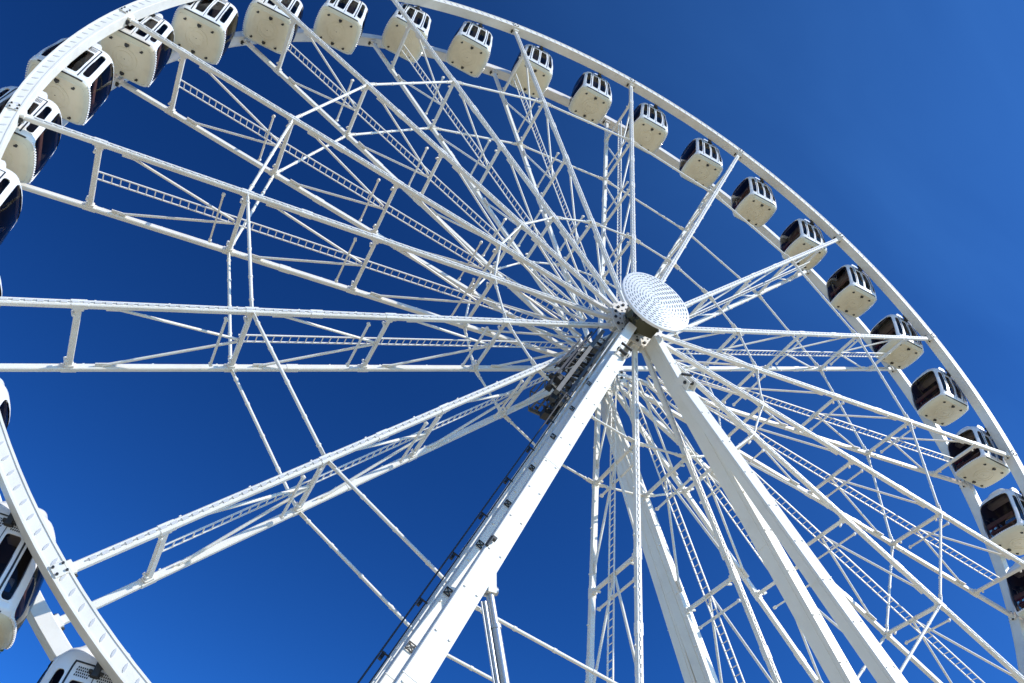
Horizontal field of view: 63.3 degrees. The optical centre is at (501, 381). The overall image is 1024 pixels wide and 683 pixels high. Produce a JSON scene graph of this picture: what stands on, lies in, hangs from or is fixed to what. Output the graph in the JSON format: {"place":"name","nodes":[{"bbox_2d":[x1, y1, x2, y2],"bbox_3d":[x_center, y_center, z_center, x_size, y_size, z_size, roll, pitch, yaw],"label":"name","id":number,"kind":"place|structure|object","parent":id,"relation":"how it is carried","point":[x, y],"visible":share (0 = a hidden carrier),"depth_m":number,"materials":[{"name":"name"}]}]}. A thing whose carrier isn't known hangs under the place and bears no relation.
{"place":"outdoors","nodes":[
{"label":"outdoors","id":0,"kind":"place"},
{"bbox_2d":[0,0,1023,682],"label":"sky","id":1,"kind":"structure","parent":0,"point":[900,123],"materials":[{"name":"blue"}]},
{"label":"ground","id":2,"kind":"structure","parent":0,"visible":0},
{"bbox_2d":[357,306,907,682],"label":"support tower","id":3,"kind":"structure","parent":2,"relation":"on","point":[419,652],"depth_m":27.64,"materials":[{"name":"white metal"}]},
{"bbox_2d":[0,0,1023,682],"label":"ferris wheel","id":4,"kind":"object","parent":3,"relation":"attached to","point":[654,302],"visible":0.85,"depth_m":35.54,"materials":[{"name":"white paint"}]},
{"bbox_2d":[0,378,10,428],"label":"gondola","id":5,"kind":"object","parent":4,"relation":"attached to","point":[5,408],"visible":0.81,"depth_m":22.34,"materials":[{"name":"white metal"}]},
{"bbox_2d":[0,396,8,427],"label":"side window","id":6,"kind":"structure","parent":5,"relation":"in","point":[4,409],"depth_m":22.30,"materials":[{"name":"black glass"}]},
{"bbox_2d":[0,160,22,244],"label":"gondola","id":7,"kind":"object","parent":4,"relation":"attached to","point":[11,196],"visible":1,"depth_m":26.72,"materials":[{"name":"white metal"}]},
{"bbox_2d":[0,176,11,194],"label":"corner window","id":8,"kind":"structure","parent":7,"relation":"in","point":[5,182],"depth_m":26.46,"materials":[{"name":"black glass"}]},
{"bbox_2d":[0,182,20,244],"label":"side window","id":9,"kind":"structure","parent":7,"relation":"in","point":[10,208],"depth_m":26.78,"materials":[{"name":"black glass"}]},
{"bbox_2d":[0,501,55,649],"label":"gondola","id":10,"kind":"object","parent":4,"relation":"attached to","point":[21,579],"visible":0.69,"depth_m":19.57,"materials":[{"name":"white metal"}]},
{"bbox_2d":[0,531,23,577],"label":"window","id":11,"kind":"structure","parent":10,"relation":"in","point":[9,543],"depth_m":19.66,"materials":[{"name":"black glass"}]},
{"bbox_2d":[0,547,32,602],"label":"corner window","id":12,"kind":"structure","parent":10,"relation":"in","point":[7,594],"depth_m":19.35,"materials":[{"name":"black glass"}]},
{"bbox_2d":[10,533,52,633],"bbox_3d":[-11.511,5.122,20.353,0.324,2.245,1.887,23,-48,-15],"label":"side window","id":13,"kind":"structure","parent":10,"relation":"in","point":[28,599],"depth_m":19.75,"materials":[{"name":"black glass"}]},
{"bbox_2d":[0,86,61,183],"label":"gondola","id":14,"kind":"object","parent":4,"relation":"attached to","point":[30,149],"visible":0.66,"depth_m":28.89,"materials":[{"name":"white metal"}]},
{"bbox_2d":[0,88,12,96],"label":"corner window","id":15,"kind":"structure","parent":14,"relation":"in","point":[4,90],"depth_m":29.02,"materials":[{"name":"black glass"}]},
{"bbox_2d":[0,92,13,113],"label":"window","id":16,"kind":"structure","parent":14,"relation":"in","point":[3,104],"depth_m":28.54,"materials":[{"name":"black glass"}]},
{"bbox_2d":[17,102,40,127],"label":"window","id":17,"kind":"structure","parent":14,"relation":"in","point":[35,105],"depth_m":29.03,"materials":[{"name":"black glass"}]},
{"bbox_2d":[23,105,53,134],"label":"corner window","id":18,"kind":"structure","parent":14,"relation":"in","point":[47,110],"depth_m":29.01,"materials":[{"name":"black glass"}]},
{"bbox_2d":[32,111,60,180],"bbox_3d":[-16.297,-8.375,29.703,0.324,2.245,1.887,23,-47,-15],"label":"side window","id":19,"kind":"structure","parent":14,"relation":"in","point":[46,143],"depth_m":29.42,"materials":[{"name":"black glass"}]},
{"bbox_2d":[25,37,113,124],"bbox_3d":[-16.785,-11.999,32.759,2.442,3.398,2.520,24,-48,-13],"label":"gondola","id":20,"kind":"object","parent":4,"relation":"attached to","point":[77,90],"visible":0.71,"depth_m":31.76,"materials":[{"name":"white metal"}]},
{"bbox_2d":[39,38,66,57],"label":"corner window","id":21,"kind":"structure","parent":20,"relation":"in","point":[45,53],"depth_m":31.43,"materials":[{"name":"black glass"}]},
{"bbox_2d":[65,50,95,72],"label":"window","id":22,"kind":"structure","parent":20,"relation":"in","point":[77,63],"depth_m":31.71,"materials":[{"name":"black glass"}]},
{"bbox_2d":[80,55,107,78],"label":"corner window","id":23,"kind":"structure","parent":20,"relation":"in","point":[101,60],"depth_m":31.95,"materials":[{"name":"black glass"}]},
{"bbox_2d":[85,61,112,123],"bbox_3d":[-15.885,-11.369,32.786,0.298,2.247,1.887,24,-48,-14],"label":"side window","id":24,"kind":"structure","parent":20,"relation":"in","point":[100,88],"depth_m":32.54,"materials":[{"name":"black glass"}]},
{"bbox_2d":[37,645,129,682],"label":"gondola","id":25,"kind":"object","parent":4,"relation":"attached to","point":[78,665],"visible":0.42,"depth_m":18.75,"materials":[{"name":"white metal"}]},
{"bbox_2d":[37,658,57,682],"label":"side window","id":26,"kind":"structure","parent":25,"relation":"in","point":[41,678],"depth_m":18.71,"materials":[{"name":"black glass"}]},
{"bbox_2d":[46,666,67,682],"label":"corner window","id":27,"kind":"structure","parent":25,"relation":"in","point":[59,672],"depth_m":18.52,"materials":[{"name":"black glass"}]},
{"bbox_2d":[67,677,88,682],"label":"window","id":28,"kind":"structure","parent":25,"relation":"in","point":[71,680],"depth_m":18.55,"materials":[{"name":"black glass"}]},
{"bbox_2d":[97,12,173,86],"bbox_3d":[-15.651,-14.658,36.023,2.442,3.398,2.520,24,-48,-14],"label":"gondola","id":29,"kind":"object","parent":4,"relation":"attached to","point":[138,56],"visible":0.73,"depth_m":34.93,"materials":[{"name":"white metal"}]},
{"bbox_2d":[123,16,147,31],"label":"window","id":30,"kind":"structure","parent":29,"relation":"in","point":[130,28],"depth_m":34.57,"materials":[{"name":"black glass"}]},
{"bbox_2d":[134,17,159,37],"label":"window","id":31,"kind":"structure","parent":29,"relation":"in","point":[151,23],"depth_m":35.17,"materials":[{"name":"black glass"}]},
{"bbox_2d":[148,23,168,43],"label":"corner window","id":32,"kind":"structure","parent":29,"relation":"in","point":[164,27],"depth_m":35.41,"materials":[{"name":"black glass"}]},
{"bbox_2d":[150,29,173,84],"bbox_3d":[-14.754,-14.038,36.058,0.324,2.245,1.887,24,-48,-14],"label":"side window","id":33,"kind":"structure","parent":29,"relation":"in","point":[163,52],"depth_m":35.76,"materials":[{"name":"black glass"}]},
{"bbox_2d":[171,0,237,64],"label":"gondola","id":34,"kind":"object","parent":4,"relation":"attached to","point":[204,30],"visible":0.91,"depth_m":38.15,"materials":[{"name":"white metal"}]},
{"bbox_2d":[194,0,214,12],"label":"window","id":35,"kind":"structure","parent":34,"relation":"in","point":[202,5],"depth_m":38.04,"materials":[{"name":"black glass"}]},
{"bbox_2d":[205,0,225,18],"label":"window","id":36,"kind":"structure","parent":34,"relation":"in","point":[218,6],"depth_m":38.29,"materials":[{"name":"black glass"}]},
{"bbox_2d":[218,5,234,23],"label":"corner window","id":37,"kind":"structure","parent":34,"relation":"in","point":[225,16],"depth_m":38.53,"materials":[{"name":"black glass"}]},
{"bbox_2d":[217,11,237,63],"bbox_3d":[-12.978,-16.284,39.375,0.324,2.245,1.887,23,-48,-15],"label":"side window","id":38,"kind":"structure","parent":34,"relation":"in","point":[230,30],"depth_m":39.04,"materials":[{"name":"black glass"}]},
{"bbox_2d":[242,0,302,53],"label":"gondola","id":39,"kind":"object","parent":4,"relation":"attached to","point":[266,23],"visible":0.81,"depth_m":41.37,"materials":[{"name":"white metal"}]},
{"bbox_2d":[277,0,292,10],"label":"window","id":40,"kind":"structure","parent":39,"relation":"in","point":[286,3],"depth_m":41.61,"materials":[{"name":"black glass"}]},
{"bbox_2d":[290,0,300,13],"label":"corner window","id":41,"kind":"structure","parent":39,"relation":"in","point":[297,3],"depth_m":41.93,"materials":[{"name":"black glass"}]},
{"bbox_2d":[289,5,302,46],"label":"side window","id":42,"kind":"structure","parent":39,"relation":"in","point":[296,26],"depth_m":42.27,"materials":[{"name":"black glass"}]},
{"bbox_2d":[313,0,367,54],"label":"gondola","id":43,"kind":"object","parent":4,"relation":"attached to","point":[339,25],"visible":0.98,"depth_m":44.42,"materials":[{"name":"white metal"}]},
{"bbox_2d":[336,0,348,9],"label":"window","id":44,"kind":"structure","parent":43,"relation":"in","point":[341,4],"depth_m":44.30,"materials":[{"name":"black glass"}]},
{"bbox_2d":[346,0,359,14],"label":"window","id":45,"kind":"structure","parent":43,"relation":"in","point":[354,4],"depth_m":44.60,"materials":[{"name":"black glass"}]},
{"bbox_2d":[350,8,367,53],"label":"side window","id":46,"kind":"structure","parent":43,"relation":"in","point":[363,24],"depth_m":45.18,"materials":[{"name":"black glass"}]},
{"bbox_2d":[356,3,365,19],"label":"corner window","id":47,"kind":"structure","parent":43,"relation":"in","point":[363,7],"depth_m":44.82,"materials":[{"name":"black glass"}]},
{"bbox_2d":[381,3,430,62],"bbox_3d":[-5.452,-20.492,48.463,2.442,3.398,2.520,23,-48,-15],"label":"gondola","id":48,"kind":"object","parent":4,"relation":"attached to","point":[393,33],"visible":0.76,"depth_m":47.32,"materials":[{"name":"white metal"}]},
{"bbox_2d":[406,6,415,18],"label":"window","id":49,"kind":"structure","parent":48,"relation":"in","point":[410,12],"depth_m":47.48,"materials":[{"name":"black glass"}]},
{"bbox_2d":[413,11,423,25],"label":"window","id":50,"kind":"structure","parent":48,"relation":"in","point":[418,18],"depth_m":47.43,"materials":[{"name":"black glass"}]},
{"bbox_2d":[422,14,429,29],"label":"corner window","id":51,"kind":"structure","parent":48,"relation":"in","point":[425,25],"depth_m":47.64,"materials":[{"name":"black glass"}]},
{"bbox_2d":[445,21,492,77],"bbox_3d":[-1.893,-20.536,50.940,2.442,3.398,2.520,24,-48,-14],"label":"gondola","id":52,"kind":"object","parent":4,"relation":"attached to","point":[469,50],"visible":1,"depth_m":49.74,"materials":[{"name":"white metal"}]},
{"bbox_2d":[461,21,470,32],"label":"corner window","id":53,"kind":"structure","parent":52,"relation":"in","point":[467,25],"depth_m":49.72,"materials":[{"name":"black glass"}]},
{"bbox_2d":[468,24,478,37],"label":"window","id":54,"kind":"structure","parent":52,"relation":"in","point":[473,31],"depth_m":49.78,"materials":[{"name":"black glass"}]},
{"bbox_2d":[476,28,485,42],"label":"window","id":55,"kind":"structure","parent":52,"relation":"in","point":[481,36],"depth_m":49.89,"materials":[{"name":"black glass"}]},
{"bbox_2d":[485,32,491,46],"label":"corner window","id":56,"kind":"structure","parent":52,"relation":"in","point":[487,43],"depth_m":50.09,"materials":[{"name":"black glass"}]},
{"bbox_2d":[510,44,552,98],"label":"gondola","id":57,"kind":"object","parent":4,"relation":"attached to","point":[540,60],"visible":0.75,"depth_m":51.85,"materials":[{"name":"white metal"}]},
{"bbox_2d":[510,45,525,74],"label":"side window","id":58,"kind":"structure","parent":57,"relation":"in","point":[519,55],"depth_m":52.07,"materials":[{"name":"black glass"}]},
{"bbox_2d":[532,47,539,61],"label":"window","id":59,"kind":"structure","parent":57,"relation":"in","point":[536,52],"depth_m":51.83,"materials":[{"name":"black glass"}]},
{"bbox_2d":[539,51,546,65],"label":"window","id":60,"kind":"structure","parent":57,"relation":"in","point":[543,59],"depth_m":51.99,"materials":[{"name":"black glass"}]},
{"bbox_2d":[568,72,611,123],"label":"gondola","id":61,"kind":"object","parent":4,"relation":"attached to","point":[591,98],"visible":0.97,"depth_m":53.43,"materials":[{"name":"white metal"}]},
{"bbox_2d":[569,73,584,104],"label":"side window","id":62,"kind":"structure","parent":61,"relation":"in","point":[579,84],"depth_m":53.74,"materials":[{"name":"black glass"}]},
{"bbox_2d":[586,72,591,84],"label":"corner window","id":63,"kind":"structure","parent":61,"relation":"in","point":[588,81],"depth_m":53.44,"materials":[{"name":"black glass"}]},
{"bbox_2d":[592,75,598,88],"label":"window","id":64,"kind":"structure","parent":61,"relation":"in","point":[595,79],"depth_m":53.46,"materials":[{"name":"black glass"}]},
{"bbox_2d":[599,79,605,92],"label":"window","id":65,"kind":"structure","parent":61,"relation":"in","point":[602,83],"depth_m":53.55,"materials":[{"name":"black glass"}]},
{"bbox_2d":[625,103,667,153],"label":"gondola","id":66,"kind":"object","parent":4,"relation":"attached to","point":[650,128],"visible":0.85,"depth_m":54.43,"materials":[{"name":"white metal"}]},
{"bbox_2d":[625,103,641,136],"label":"side window","id":67,"kind":"structure","parent":66,"relation":"in","point":[636,114],"depth_m":54.83,"materials":[{"name":"black glass"}]},
{"bbox_2d":[649,106,654,120],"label":"window","id":68,"kind":"structure","parent":66,"relation":"in","point":[652,111],"depth_m":54.46,"materials":[{"name":"black glass"}]},
{"bbox_2d":[656,110,661,124],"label":"window","id":69,"kind":"structure","parent":66,"relation":"in","point":[659,117],"depth_m":54.60,"materials":[{"name":"black glass"}]},
{"bbox_2d":[679,138,722,188],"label":"gondola","id":70,"kind":"object","parent":4,"relation":"attached to","point":[701,162],"visible":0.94,"depth_m":55.00,"materials":[{"name":"white metal"}]},
{"bbox_2d":[679,138,695,170],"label":"side window","id":71,"kind":"structure","parent":70,"relation":"in","point":[690,150],"depth_m":55.47,"materials":[{"name":"black glass"}]},
{"bbox_2d":[698,139,702,151],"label":"corner window","id":72,"kind":"structure","parent":70,"relation":"in","point":[699,140],"depth_m":55.01,"materials":[{"name":"black glass"}]},
{"bbox_2d":[704,142,710,156],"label":"window","id":73,"kind":"structure","parent":70,"relation":"in","point":[707,147],"depth_m":55.00,"materials":[{"name":"black glass"}]},
{"bbox_2d":[710,145,716,159],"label":"window","id":74,"kind":"structure","parent":70,"relation":"in","point":[714,155],"depth_m":55.13,"materials":[{"name":"black glass"}]},
{"bbox_2d":[731,177,776,227],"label":"gondola","id":75,"kind":"object","parent":4,"relation":"attached to","point":[753,201],"visible":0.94,"depth_m":54.97,"materials":[{"name":"white metal"}]},
{"bbox_2d":[731,177,750,212],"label":"side window","id":76,"kind":"structure","parent":75,"relation":"in","point":[743,189],"depth_m":55.43,"materials":[{"name":"black glass"}]},
{"bbox_2d":[751,178,756,192],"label":"corner window","id":77,"kind":"structure","parent":75,"relation":"in","point":[752,179],"depth_m":54.97,"materials":[{"name":"black glass"}]},
{"bbox_2d":[757,181,764,196],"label":"window","id":78,"kind":"structure","parent":75,"relation":"in","point":[761,191],"depth_m":54.96,"materials":[{"name":"black glass"}]},
{"bbox_2d":[763,184,770,199],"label":"window","id":79,"kind":"structure","parent":75,"relation":"in","point":[767,192],"depth_m":55.05,"materials":[{"name":"black glass"}]},
{"bbox_2d":[780,219,826,270],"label":"gondola","id":80,"kind":"object","parent":4,"relation":"attached to","point":[798,236],"visible":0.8,"depth_m":54.35,"materials":[{"name":"white metal"}]},
{"bbox_2d":[780,219,800,255],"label":"side window","id":81,"kind":"structure","parent":80,"relation":"in","point":[791,234],"depth_m":54.82,"materials":[{"name":"black glass"}]},
{"bbox_2d":[801,220,807,235],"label":"corner window","id":82,"kind":"structure","parent":80,"relation":"in","point":[802,222],"depth_m":54.30,"materials":[{"name":"black glass"}]},
{"bbox_2d":[807,223,814,239],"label":"window","id":83,"kind":"structure","parent":80,"relation":"in","point":[811,234],"depth_m":54.28,"materials":[{"name":"black glass"}]},
{"bbox_2d":[813,227,821,243],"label":"window","id":84,"kind":"structure","parent":80,"relation":"in","point":[818,239],"depth_m":54.38,"materials":[{"name":"black glass"}]},
{"bbox_2d":[826,264,876,317],"bbox_3d":[22.680,-6.112,54.268,2.442,3.398,2.520,24,-48,-14],"label":"gondola","id":85,"kind":"object","parent":4,"relation":"attached to","point":[850,291],"visible":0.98,"depth_m":53.19,"materials":[{"name":"white metal"}]},
{"bbox_2d":[826,265,850,302],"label":"side window","id":86,"kind":"structure","parent":85,"relation":"in","point":[839,281],"depth_m":53.65,"materials":[{"name":"black glass"}]},
{"bbox_2d":[849,267,856,283],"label":"corner window","id":87,"kind":"structure","parent":85,"relation":"in","point":[851,268],"depth_m":53.11,"materials":[{"name":"black glass"}]},
{"bbox_2d":[855,270,864,287],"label":"window","id":88,"kind":"structure","parent":85,"relation":"in","point":[858,273],"depth_m":53.10,"materials":[{"name":"black glass"}]},
{"bbox_2d":[861,273,870,290],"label":"window","id":89,"kind":"structure","parent":85,"relation":"in","point":[867,285],"depth_m":53.23,"materials":[{"name":"black glass"}]},
{"bbox_2d":[870,314,923,369],"bbox_3d":[24.811,-2.724,52.558,2.442,3.398,2.520,24,-48,-14],"label":"gondola","id":90,"kind":"object","parent":4,"relation":"attached to","point":[905,354],"visible":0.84,"depth_m":51.55,"materials":[{"name":"white metal"}]},
{"bbox_2d":[870,315,896,354],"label":"side window","id":91,"kind":"structure","parent":90,"relation":"in","point":[886,326],"depth_m":52.01,"materials":[{"name":"black glass"}]},
{"bbox_2d":[894,317,903,335],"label":"corner window","id":92,"kind":"structure","parent":90,"relation":"in","point":[896,318],"depth_m":51.41,"materials":[{"name":"black glass"}]},
{"bbox_2d":[901,320,909,335],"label":"window","id":93,"kind":"structure","parent":90,"relation":"in","point":[907,333],"depth_m":51.51,"materials":[{"name":"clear glass"}]},
{"bbox_2d":[907,323,917,342],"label":"window","id":94,"kind":"structure","parent":90,"relation":"in","point":[910,327],"depth_m":51.70,"materials":[{"name":"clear glass"}]},
{"bbox_2d":[910,367,968,425],"bbox_3d":[26.355,0.727,50.386,2.442,3.398,2.520,24,-48,-14],"label":"gondola","id":95,"kind":"object","parent":4,"relation":"attached to","point":[938,396],"visible":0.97,"depth_m":49.35,"materials":[{"name":"white metal"}]},
{"bbox_2d":[910,370,941,410],"bbox_3d":[25.390,0.521,49.918,0.324,2.245,1.887,24,-48,-14],"label":"side window","id":96,"kind":"structure","parent":95,"relation":"in","point":[926,388],"depth_m":49.81,"materials":[{"name":"black glass"}]},
{"bbox_2d":[937,371,947,392],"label":"corner window","id":97,"kind":"structure","parent":95,"relation":"in","point":[939,373],"depth_m":49.23,"materials":[{"name":"black glass"}]},
{"bbox_2d":[944,375,955,396],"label":"window","id":98,"kind":"structure","parent":95,"relation":"in","point":[951,389],"depth_m":49.23,"materials":[{"name":"black glass"}]},
{"bbox_2d":[950,378,962,399],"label":"window","id":99,"kind":"structure","parent":95,"relation":"in","point":[958,393],"depth_m":49.34,"materials":[{"name":"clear glass"}]},
{"bbox_2d":[947,425,1010,487],"bbox_3d":[27.240,4.126,47.812,2.442,3.398,2.520,24,-48,-13],"label":"gondola","id":100,"kind":"object","parent":4,"relation":"attached to","point":[979,468],"visible":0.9,"depth_m":46.77,"materials":[{"name":"white metal"}]},
{"bbox_2d":[947,428,981,472],"bbox_3d":[26.274,3.912,47.351,0.324,2.245,1.887,24,-48,-13],"label":"side window","id":101,"kind":"structure","parent":100,"relation":"in","point":[954,449],"depth_m":47.25,"materials":[{"name":"black glass"}]},
{"bbox_2d":[976,430,988,453],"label":"corner window","id":102,"kind":"structure","parent":100,"relation":"in","point":[978,432],"depth_m":46.87,"materials":[{"name":"black glass"}]},
{"bbox_2d":[983,434,996,458],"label":"window","id":103,"kind":"structure","parent":100,"relation":"in","point":[987,438],"depth_m":46.81,"materials":[{"name":"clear glass"}]},
{"bbox_2d":[990,438,1003,461],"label":"window","id":104,"kind":"structure","parent":100,"relation":"in","point":[1000,458],"depth_m":46.57,"materials":[{"name":"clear glass"}]},
{"bbox_2d":[979,487,1023,555],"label":"gondola","id":105,"kind":"object","parent":4,"relation":"attached to","point":[1001,510],"visible":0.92,"depth_m":44.10,"materials":[{"name":"white metal"}]},
{"bbox_2d":[979,492,1018,539],"bbox_3d":[26.501,7.171,44.458,0.324,2.245,1.887,24,-48,-14],"label":"side window","id":106,"kind":"structure","parent":105,"relation":"in","point":[997,514],"depth_m":44.34,"materials":[{"name":"black glass"}]},
{"bbox_2d":[1011,494,1023,520],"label":"corner window","id":107,"kind":"structure","parent":105,"relation":"in","point":[1014,497],"depth_m":43.81,"materials":[{"name":"black glass"}]},
{"bbox_2d":[1005,556,1023,618],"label":"gondola","id":108,"kind":"object","parent":4,"relation":"attached to","point":[1015,584],"visible":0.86,"depth_m":41.60,"materials":[{"name":"white metal"}]},
{"bbox_2d":[1005,569,1023,612],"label":"side window","id":109,"kind":"structure","parent":108,"relation":"in","point":[1015,583],"depth_m":41.57,"materials":[{"name":"black glass"}]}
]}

